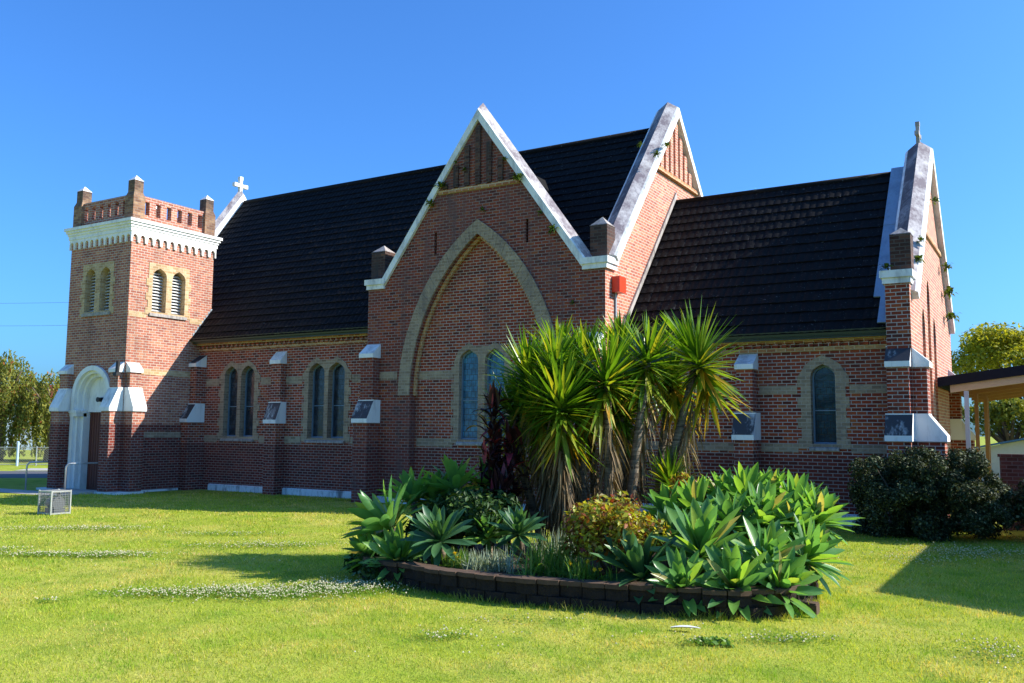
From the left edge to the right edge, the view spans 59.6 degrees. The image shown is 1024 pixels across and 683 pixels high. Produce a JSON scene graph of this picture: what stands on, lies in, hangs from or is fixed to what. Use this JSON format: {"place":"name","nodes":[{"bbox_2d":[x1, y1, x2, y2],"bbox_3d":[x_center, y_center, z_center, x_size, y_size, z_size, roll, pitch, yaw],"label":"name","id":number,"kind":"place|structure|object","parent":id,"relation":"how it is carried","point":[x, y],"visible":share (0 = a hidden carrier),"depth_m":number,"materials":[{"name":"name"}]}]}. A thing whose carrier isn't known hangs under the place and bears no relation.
{"place":"outdoors","nodes":[
{"label":"outdoors","id":0,"kind":"place"},
{"bbox_2d":[0,471,47,477],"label":"road","id":1,"kind":"structure","parent":0,"point":[22,474],"depth_m":41.78,"materials":[{"name":"grey asphalt"}]},
{"bbox_2d":[21,468,47,469],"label":"pavement","id":2,"kind":"structure","parent":0,"point":[36,469],"depth_m":46.68,"materials":[{"name":"concrete"}]},
{"bbox_2d":[0,488,74,495],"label":"path","id":3,"kind":"structure","parent":0,"point":[18,491],"depth_m":30.82,"materials":[{"name":"concrete"}]},
{"bbox_2d":[24,461,48,490],"bbox_3d":[-16.627,4.762,31.717,1.203,1.027,0.162,6,-8,-42],"label":"handrail","id":4,"kind":"object","parent":3,"relation":"on","point":[27,470],"visible":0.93,"depth_m":31.40,"materials":[{"name":"metal"}]},
{"bbox_2d":[64,462,97,493],"bbox_3d":[-14.543,4.641,30.428,1.348,1.047,0.167,6,-8,-43],"label":"handrail","id":5,"kind":"object","parent":3,"relation":"on","point":[75,463],"visible":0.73,"depth_m":30.07,"materials":[{"name":"metal"}]},
{"bbox_2d":[0,437,1023,682],"bbox_3d":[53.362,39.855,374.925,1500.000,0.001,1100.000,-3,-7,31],"label":"lawn","id":6,"kind":"structure","parent":0,"point":[458,613],"depth_m":10.58,"materials":[{"name":"green plant"}]},
{"bbox_2d":[15,441,19,465],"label":"gate post","id":7,"kind":"object","parent":6,"relation":"on","point":[17,453],"visible":0.83,"depth_m":50.79,"materials":[{"name":"white metal"}]},
{"bbox_2d":[0,349,46,460],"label":"weeping tree","id":8,"kind":"object","parent":6,"relation":"on","point":[11,386],"visible":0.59,"depth_m":57.31,"materials":[{"name":"green plant"}]},
{"bbox_2d":[0,446,48,465],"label":"wire fence","id":9,"kind":"object","parent":6,"relation":"on","point":[36,453],"visible":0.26,"depth_m":50.90,"materials":[{"name":"metal"}]},
{"bbox_2d":[4,385,53,449],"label":"house","id":10,"kind":"structure","parent":6,"relation":"on","point":[26,432],"depth_m":84.92,"materials":[{"name":"white paint"}]},
{"bbox_2d":[3,368,59,460],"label":"weeping tree","id":11,"kind":"object","parent":6,"relation":"on","point":[36,399],"visible":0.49,"depth_m":56.01,"materials":[{"name":"green plant"}]},
{"bbox_2d":[37,489,71,514],"bbox_3d":[-11.871,4.163,23.206,0.574,0.620,0.554,-3,-7,31],"label":"pump cage","id":12,"kind":"object","parent":6,"relation":"on","point":[55,505],"visible":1,"depth_m":23.09,"materials":[{"name":"metal"}]},
{"bbox_2d":[44,488,96,493],"bbox_3d":[-15.132,5.196,30.869,2.250,0.120,1.010,-3,-7,31],"label":"landing","id":13,"kind":"object","parent":6,"relation":"on","point":[80,491],"visible":0.5,"depth_m":30.75,"materials":[{"name":"concrete"}]},
{"bbox_2d":[36,102,975,525],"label":"church","id":14,"kind":"structure","parent":6,"relation":"on","point":[342,340],"depth_m":27.62,"materials":[{"name":"red brick"}]},
{"bbox_2d":[86,412,100,489],"bbox_3d":[-14.609,3.879,31.884,1.800,2.850,0.075,-3,-7,31],"label":"door","id":15,"kind":"structure","parent":14,"relation":"in","point":[95,417],"depth_m":32.09,"materials":[{"name":"wood"}]},
{"bbox_2d":[217,360,260,441],"bbox_3d":[-9.798,2.145,32.336,2.120,2.910,0.340,-3,-7,31],"label":"window","id":16,"kind":"structure","parent":14,"relation":"in","point":[238,407],"depth_m":32.35,"materials":[{"name":"beige glass"}]},
{"bbox_2d":[301,357,351,442],"bbox_3d":[-6.200,1.970,30.158,2.200,2.890,0.340,-3,-7,31],"label":"window","id":17,"kind":"structure","parent":14,"relation":"in","point":[326,391],"depth_m":30.17,"materials":[{"name":"blue glass"}]},
{"bbox_2d":[433,181,445,188],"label":"fern","id":18,"kind":"object","parent":14,"relation":"attached to","point":[440,184],"visible":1,"depth_m":27.43,"materials":[{"name":"green plant"}]},
{"bbox_2d":[450,342,512,445],"bbox_3d":[-0.872,1.554,26.527,2.180,3.050,0.260,-3,-7,31],"label":"window","id":19,"kind":"structure","parent":14,"relation":"in","point":[469,367],"depth_m":26.78,"materials":[{"name":"blue glass"}]},
{"bbox_2d":[512,173,522,180],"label":"fern","id":20,"kind":"object","parent":14,"relation":"attached to","point":[517,177],"visible":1,"depth_m":25.93,"materials":[{"name":"green plant"}]},
{"bbox_2d":[546,224,558,233],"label":"fern","id":21,"kind":"object","parent":14,"relation":"attached to","point":[552,228],"visible":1,"depth_m":25.22,"materials":[{"name":"green plant"}]},
{"bbox_2d":[612,276,625,319],"bbox_3d":[2.960,-0.236,24.722,0.245,3.120,0.430,-3,-7,31],"label":"alarm box","id":22,"kind":"object","parent":14,"relation":"attached to","point":[618,284],"visible":0.57,"depth_m":24.72,"materials":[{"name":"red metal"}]},
{"bbox_2d":[651,150,660,157],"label":"fern","id":23,"kind":"object","parent":14,"relation":"attached to","point":[657,153],"visible":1,"depth_m":27.25,"materials":[{"name":"green plant"}]},
{"bbox_2d":[797,355,850,450],"bbox_3d":[7.855,1.545,22.496,1.260,2.398,0.340,-3,-7,31],"label":"window","id":24,"kind":"structure","parent":14,"relation":"in","point":[823,401],"depth_m":22.56,"materials":[{"name":"beige glass"}]},
{"bbox_2d":[878,263,891,270],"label":"fern","id":25,"kind":"object","parent":14,"relation":"attached to","point":[886,265],"visible":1,"depth_m":21.23,"materials":[{"name":"green plant"}]},
{"bbox_2d":[914,254,924,262],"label":"fern","id":26,"kind":"object","parent":14,"relation":"attached to","point":[918,257],"visible":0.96,"depth_m":21.85,"materials":[{"name":"green plant"}]},
{"bbox_2d":[916,235,926,243],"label":"fern","id":27,"kind":"object","parent":14,"relation":"attached to","point":[921,238],"visible":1,"depth_m":22.29,"materials":[{"name":"green plant"}]},
{"bbox_2d":[940,262,951,272],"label":"fern","id":28,"kind":"object","parent":14,"relation":"attached to","point":[946,266],"visible":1,"depth_m":26.72,"materials":[{"name":"green plant"}]},
{"bbox_2d":[942,286,957,299],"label":"fern","id":29,"kind":"object","parent":14,"relation":"attached to","point":[948,290],"visible":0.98,"depth_m":27.09,"materials":[{"name":"green plant"}]},
{"bbox_2d":[945,312,959,321],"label":"fern","id":30,"kind":"object","parent":14,"relation":"attached to","point":[950,315],"visible":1,"depth_m":27.34,"materials":[{"name":"green plant"}]},
{"bbox_2d":[0,524,1023,682],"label":"clover","id":31,"kind":"object","parent":6,"relation":"on","point":[352,586],"visible":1,"depth_m":12.42,"materials":[{"name":"green plant"}]},
{"bbox_2d":[362,543,818,619],"bbox_3d":[1.183,3.483,13.813,6.956,0.379,5.079,-3,-7,31],"label":"garden bed","id":32,"kind":"object","parent":6,"relation":"on","point":[512,588],"visible":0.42,"depth_m":11.42,"materials":[{"name":"brown brick"}]},
{"bbox_2d":[338,525,383,575],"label":"agave","id":33,"kind":"object","parent":32,"relation":"on","point":[358,545],"visible":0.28,"depth_m":13.58,"materials":[{"name":"green plant"}]},
{"bbox_2d":[341,475,422,557],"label":"agave","id":34,"kind":"object","parent":32,"relation":"on","point":[376,515],"visible":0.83,"depth_m":13.63,"materials":[{"name":"green plant"}]},
{"bbox_2d":[343,551,426,580],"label":"shrub","id":35,"kind":"object","parent":32,"relation":"on","point":[370,572],"visible":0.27,"depth_m":13.12,"materials":[{"name":"green plant"}]},
{"bbox_2d":[370,518,408,536],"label":"agave","id":36,"kind":"object","parent":32,"relation":"on","point":[380,533],"visible":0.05,"depth_m":14.42,"materials":[{"name":"green plant"}]},
{"bbox_2d":[359,520,426,584],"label":"agave","id":37,"kind":"object","parent":32,"relation":"on","point":[391,545],"visible":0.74,"depth_m":13.12,"materials":[{"name":"green plant"}]},
{"bbox_2d":[378,465,438,517],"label":"agave","id":38,"kind":"object","parent":32,"relation":"on","point":[413,487],"visible":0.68,"depth_m":14.66,"materials":[{"name":"green plant"}]},
{"bbox_2d":[401,469,451,508],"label":"agave","id":39,"kind":"object","parent":32,"relation":"on","point":[431,494],"visible":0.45,"depth_m":14.67,"materials":[{"name":"green plant"}]},
{"bbox_2d":[403,510,464,550],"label":"shrub","id":40,"kind":"object","parent":32,"relation":"on","point":[409,528],"visible":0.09,"depth_m":14.40,"materials":[{"name":"green plant"}]},
{"bbox_2d":[400,504,478,565],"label":"agave","id":41,"kind":"object","parent":32,"relation":"on","point":[436,534],"visible":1,"depth_m":13.02,"materials":[{"name":"green plant"}]},
{"bbox_2d":[418,454,484,552],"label":"agave","id":42,"kind":"object","parent":32,"relation":"on","point":[458,478],"visible":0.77,"depth_m":14.45,"materials":[{"name":"green plant"}]},
{"bbox_2d":[428,547,478,564],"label":"bedding plant","id":43,"kind":"object","parent":32,"relation":"on","point":[432,562],"visible":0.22,"depth_m":13.15,"materials":[{"name":"green plant"}]},
{"bbox_2d":[439,546,472,568],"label":"flowering plant","id":44,"kind":"object","parent":32,"relation":"on","point":[455,564],"visible":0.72,"depth_m":12.76,"materials":[{"name":"green plant"}]},
{"bbox_2d":[449,548,490,570],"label":"bedding plant","id":45,"kind":"object","parent":32,"relation":"on","point":[476,564],"visible":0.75,"depth_m":12.54,"materials":[{"name":"plant"}]},
{"bbox_2d":[421,484,521,554],"bbox_3d":[-0.656,2.868,14.167,1.749,1.221,1.550,-3,-7,31],"label":"gardenia","id":46,"kind":"object","parent":32,"relation":"on","point":[474,503],"visible":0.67,"depth_m":13.73,"materials":[{"name":"green plant"}]},
{"bbox_2d":[463,510,511,559],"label":"agave","id":47,"kind":"object","parent":32,"relation":"on","point":[489,534],"visible":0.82,"depth_m":13.45,"materials":[{"name":"green plant"}]},
{"bbox_2d":[475,444,503,550],"bbox_3d":[-0.299,2.559,14.899,0.876,1.929,0.761,-1,-6,14],"label":"cordyline","id":48,"kind":"object","parent":32,"relation":"on","point":[493,544],"visible":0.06,"depth_m":14.84,"materials":[{"name":"plant"}]},
{"bbox_2d":[464,457,520,550],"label":"agave","id":49,"kind":"object","parent":32,"relation":"on","point":[484,480],"visible":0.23,"depth_m":14.79,"materials":[{"name":"green plant"}]},
{"bbox_2d":[466,380,519,492],"bbox_3d":[-0.247,2.059,14.626,0.922,2.871,0.894,2,-6,-16],"label":"cordyline","id":50,"kind":"object","parent":32,"relation":"on","point":[494,430],"visible":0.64,"depth_m":14.65,"materials":[{"name":"plant"}]},
{"bbox_2d":[472,544,527,573],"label":"bedding plant","id":51,"kind":"object","parent":32,"relation":"on","point":[495,565],"visible":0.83,"depth_m":12.64,"materials":[{"name":"plant"}]},
{"bbox_2d":[486,461,521,555],"bbox_3d":[-0.160,2.735,14.359,0.788,1.620,0.710,-1,-6,14],"label":"cordyline","id":52,"kind":"object","parent":32,"relation":"on","point":[500,481],"visible":0.3,"depth_m":14.35,"materials":[{"name":"plant"}]},
{"bbox_2d":[476,370,546,550],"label":"yucca","id":53,"kind":"object","parent":32,"relation":"on","point":[530,506],"visible":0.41,"depth_m":15.09,"materials":[{"name":"plant"}]},
{"bbox_2d":[490,418,534,552],"bbox_3d":[-0.025,2.379,14.717,0.823,2.255,0.728,2,-6,-15],"label":"cordyline","id":54,"kind":"object","parent":32,"relation":"on","point":[513,434],"visible":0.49,"depth_m":14.69,"materials":[{"name":"plant"}]},
{"bbox_2d":[487,505,547,562],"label":"agave","id":55,"kind":"object","parent":32,"relation":"on","point":[518,525],"visible":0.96,"depth_m":13.33,"materials":[{"name":"green plant"}]},
{"bbox_2d":[483,324,562,527],"bbox_3d":[0.218,1.637,15.039,1.605,3.936,1.765,-3,-7,31],"label":"yucca","id":56,"kind":"object","parent":32,"relation":"on","point":[518,355],"visible":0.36,"depth_m":15.01,"materials":[{"name":"plant"}]},
{"bbox_2d":[501,363,573,544],"bbox_3d":[0.486,1.940,14.829,1.435,3.284,1.454,-3,-7,31],"label":"yucca","id":57,"kind":"object","parent":32,"relation":"on","point":[544,491],"visible":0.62,"depth_m":14.74,"materials":[{"name":"plant"}]},
{"bbox_2d":[501,531,575,576],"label":"strap plant","id":58,"kind":"object","parent":32,"relation":"on","point":[535,563],"visible":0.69,"depth_m":12.27,"materials":[{"name":"green plant"}]},
{"bbox_2d":[511,404,579,541],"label":"yucca","id":59,"kind":"object","parent":32,"relation":"on","point":[542,507],"visible":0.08,"depth_m":14.96,"materials":[{"name":"plant"}]},
{"bbox_2d":[523,326,594,542],"bbox_3d":[0.768,1.639,14.730,1.304,3.848,1.285,1,-6,-4],"label":"yucca","id":60,"kind":"object","parent":32,"relation":"on","point":[565,343],"visible":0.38,"depth_m":14.65,"materials":[{"name":"plant"}]},
{"bbox_2d":[526,313,592,501],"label":"yucca","id":61,"kind":"object","parent":32,"relation":"on","point":[567,329],"visible":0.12,"depth_m":15.58,"materials":[{"name":"plant"}]},
{"bbox_2d":[530,528,589,564],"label":"bedding plant","id":62,"kind":"object","parent":32,"relation":"on","point":[558,536],"visible":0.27,"depth_m":13.61,"materials":[{"name":"green plant"}]},
{"bbox_2d":[516,347,609,551],"bbox_3d":[0.757,1.794,14.334,1.780,3.467,1.706,-3,-7,31],"label":"yucca","id":63,"kind":"object","parent":32,"relation":"on","point":[561,393],"visible":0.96,"depth_m":14.21,"materials":[{"name":"plant"}]},
{"bbox_2d":[536,550,595,577],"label":"strap plant","id":64,"kind":"object","parent":32,"relation":"on","point":[563,567],"visible":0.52,"depth_m":12.04,"materials":[{"name":"green plant"}]},
{"bbox_2d":[539,358,603,545],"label":"yucca","id":65,"kind":"object","parent":32,"relation":"on","point":[580,468],"visible":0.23,"depth_m":14.93,"materials":[{"name":"plant"}]},
{"bbox_2d":[555,318,620,500],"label":"yucca","id":66,"kind":"object","parent":32,"relation":"on","point":[583,334],"visible":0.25,"depth_m":15.40,"materials":[{"name":"plant"}]},
{"bbox_2d":[558,553,630,586],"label":"strap plant","id":67,"kind":"object","parent":32,"relation":"on","point":[584,569],"visible":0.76,"depth_m":11.69,"materials":[{"name":"green plant"}]},
{"bbox_2d":[567,322,656,551],"bbox_3d":[1.511,1.604,14.525,1.778,3.896,1.506,0,-6,8],"label":"yucca","id":68,"kind":"object","parent":32,"relation":"on","point":[613,367],"visible":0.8,"depth_m":14.40,"materials":[{"name":"plant"}]},
{"bbox_2d":[557,490,672,573],"bbox_3d":[1.367,2.680,12.293,1.398,1.257,1.554,2,-6,-17],"label":"croton","id":69,"kind":"object","parent":32,"relation":"on","point":[592,523],"visible":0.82,"depth_m":12.01,"materials":[{"name":"yellow plant"}]},
{"bbox_2d":[589,378,648,510],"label":"yucca","id":70,"kind":"object","parent":32,"relation":"on","point":[626,433],"visible":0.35,"depth_m":14.97,"materials":[{"name":"plant"}]},
{"bbox_2d":[590,309,651,495],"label":"yucca","id":71,"kind":"object","parent":32,"relation":"on","point":[620,326],"visible":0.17,"depth_m":15.77,"materials":[{"name":"plant"}]},
{"bbox_2d":[603,350,663,509],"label":"yucca","id":72,"kind":"object","parent":32,"relation":"on","point":[628,459],"visible":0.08,"depth_m":15.59,"materials":[{"name":"plant"}]},
{"bbox_2d":[591,528,680,603],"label":"agave","id":73,"kind":"object","parent":32,"relation":"on","point":[635,558],"visible":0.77,"depth_m":11.60,"materials":[{"name":"green plant"}]},
{"bbox_2d":[614,312,688,515],"bbox_3d":[2.217,1.519,14.888,1.740,4.163,1.581,-3,-7,31],"label":"yucca","id":74,"kind":"object","parent":32,"relation":"on","point":[645,392],"visible":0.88,"depth_m":14.77,"materials":[{"name":"plant"}]},
{"bbox_2d":[649,507,689,552],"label":"agave","id":75,"kind":"object","parent":32,"relation":"on","point":[664,515],"visible":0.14,"depth_m":12.38,"materials":[{"name":"green plant"}]},
{"bbox_2d":[639,479,704,566],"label":"agave","id":76,"kind":"object","parent":32,"relation":"on","point":[659,504],"visible":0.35,"depth_m":13.22,"materials":[{"name":"green plant"}]},
{"bbox_2d":[644,444,702,525],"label":"yucca","id":77,"kind":"object","parent":32,"relation":"on","point":[666,469],"visible":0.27,"depth_m":14.81,"materials":[{"name":"plant"}]},
{"bbox_2d":[643,329,710,522],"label":"yucca","id":78,"kind":"object","parent":32,"relation":"on","point":[665,413],"visible":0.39,"depth_m":15.60,"materials":[{"name":"plant"}]},
{"bbox_2d":[644,544,723,616],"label":"agave","id":79,"kind":"object","parent":32,"relation":"on","point":[679,572],"visible":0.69,"depth_m":11.10,"materials":[{"name":"green plant"}]},
{"bbox_2d":[668,471,711,507],"bbox_3d":[2.847,2.768,14.140,1.005,1.440,0.973,1,-6,-6],"label":"croton","id":80,"kind":"object","parent":32,"relation":"on","point":[685,475],"visible":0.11,"depth_m":14.22,"materials":[{"name":"yellow plant"}]},
{"bbox_2d":[654,473,730,518],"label":"agave","id":81,"kind":"object","parent":32,"relation":"on","point":[691,489],"visible":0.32,"depth_m":13.11,"materials":[{"name":"green plant"}]},
{"bbox_2d":[651,298,749,487],"bbox_3d":[3.153,1.408,15.068,1.888,4.449,1.812,2,-6,-19],"label":"yucca","id":82,"kind":"object","parent":32,"relation":"on","point":[696,352],"visible":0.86,"depth_m":15.02,"materials":[{"name":"plant"}]},
{"bbox_2d":[650,497,761,584],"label":"agave","id":83,"kind":"object","parent":32,"relation":"on","point":[696,531],"visible":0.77,"depth_m":11.76,"materials":[{"name":"green plant"}]},
{"bbox_2d":[701,468,741,509],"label":"agave","id":84,"kind":"object","parent":32,"relation":"on","point":[720,478],"visible":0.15,"depth_m":13.68,"materials":[{"name":"green plant"}]},
{"bbox_2d":[697,485,773,536],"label":"agave","id":85,"kind":"object","parent":32,"relation":"on","point":[725,506],"visible":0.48,"depth_m":12.56,"materials":[{"name":"green plant"}]},
{"bbox_2d":[693,540,784,621],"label":"agave","id":86,"kind":"object","parent":32,"relation":"on","point":[732,573],"visible":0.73,"depth_m":11.06,"materials":[{"name":"green plant"}]},
{"bbox_2d":[707,462,785,538],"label":"agave","id":87,"kind":"object","parent":32,"relation":"on","point":[740,480],"visible":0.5,"depth_m":13.26,"materials":[{"name":"green plant"}]},
{"bbox_2d":[718,479,809,543],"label":"agave","id":88,"kind":"object","parent":32,"relation":"on","point":[769,501],"visible":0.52,"depth_m":12.71,"materials":[{"name":"green plant"}]},
{"bbox_2d":[744,466,787,525],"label":"agave","id":89,"kind":"object","parent":32,"relation":"on","point":[772,477],"visible":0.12,"depth_m":13.66,"materials":[{"name":"green plant"}]},
{"bbox_2d":[721,516,815,596],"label":"agave","id":90,"kind":"object","parent":32,"relation":"on","point":[775,535],"visible":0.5,"depth_m":11.59,"materials":[{"name":"green plant"}]},
{"bbox_2d":[749,545,823,617],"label":"agave","id":91,"kind":"object","parent":32,"relation":"on","point":[791,568],"visible":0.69,"depth_m":11.12,"materials":[{"name":"green plant"}]},
{"bbox_2d":[765,470,831,508],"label":"agave","id":92,"kind":"object","parent":32,"relation":"on","point":[795,482],"visible":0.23,"depth_m":13.31,"materials":[{"name":"green plant"}]},
{"bbox_2d":[773,499,839,554],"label":"agave","id":93,"kind":"object","parent":32,"relation":"on","point":[798,508],"visible":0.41,"depth_m":12.68,"materials":[{"name":"green plant"}]},
{"bbox_2d":[779,482,835,556],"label":"agave","id":94,"kind":"object","parent":32,"relation":"on","point":[808,488],"visible":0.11,"depth_m":13.50,"materials":[{"name":"green plant"}]},
{"bbox_2d":[781,514,854,595],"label":"agave","id":95,"kind":"object","parent":32,"relation":"on","point":[817,548],"visible":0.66,"depth_m":11.96,"materials":[{"name":"green plant"}]},
{"bbox_2d":[787,482,862,570],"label":"agave","id":96,"kind":"object","parent":32,"relation":"on","point":[826,502],"visible":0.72,"depth_m":12.87,"materials":[{"name":"green plant"}]},
{"bbox_2d":[671,625,700,628],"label":"fallen leaf","id":97,"kind":"object","parent":6,"relation":"on","point":[683,626],"visible":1,"depth_m":10.19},
{"bbox_2d":[690,635,733,647],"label":"weed","id":98,"kind":"object","parent":6,"relation":"on","point":[723,641],"visible":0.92,"depth_m":9.52,"materials":[{"name":"green plant"}]},
{"bbox_2d":[803,601,819,615],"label":"brick","id":99,"kind":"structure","parent":6,"relation":"on","point":[814,606],"depth_m":11.17,"materials":[{"name":"brown brick"}]},
{"bbox_2d":[847,445,1014,542],"bbox_3d":[9.110,3.383,19.604,3.356,2.243,2.389,-3,-7,31],"label":"hedge shrub","id":100,"kind":"object","parent":6,"relation":"on","point":[963,495],"visible":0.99,"depth_m":19.13,"materials":[{"name":"green plant"}]},
{"bbox_2d":[937,365,1023,478],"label":"carport","id":101,"kind":"object","parent":6,"relation":"on","point":[986,386],"visible":0.78,"depth_m":24.29,"materials":[{"name":"white metal"}]},
{"bbox_2d":[951,321,1023,400],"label":"broadleaf tree","id":102,"kind":"object","parent":6,"relation":"on","point":[998,348],"visible":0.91,"depth_m":52.86,"materials":[{"name":"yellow plant"}]},
{"bbox_2d":[962,398,1023,443],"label":"tree","id":103,"kind":"object","parent":6,"relation":"on","point":[1003,413],"visible":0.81,"depth_m":47.34,"materials":[{"name":"green plant"}]},
{"bbox_2d":[975,438,1023,481],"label":"shed","id":104,"kind":"structure","parent":6,"relation":"on","point":[1014,447],"depth_m":39.28,"materials":[{"name":"white metal"}]},
{"bbox_2d":[992,478,1023,534],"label":"hedge shrub","id":105,"kind":"object","parent":6,"relation":"on","point":[1017,506],"visible":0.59,"depth_m":19.18,"materials":[{"name":"green plant"}]},
{"bbox_2d":[997,454,1023,530],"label":"garden wall","id":106,"kind":"structure","parent":6,"relation":"on","point":[1011,468],"depth_m":21.32,"materials":[{"name":"brown brick"}]},
{"bbox_2d":[0,0,1023,436],"label":"sky","id":107,"kind":"structure","parent":0,"point":[187,98],"materials":[{"name":"blue"}]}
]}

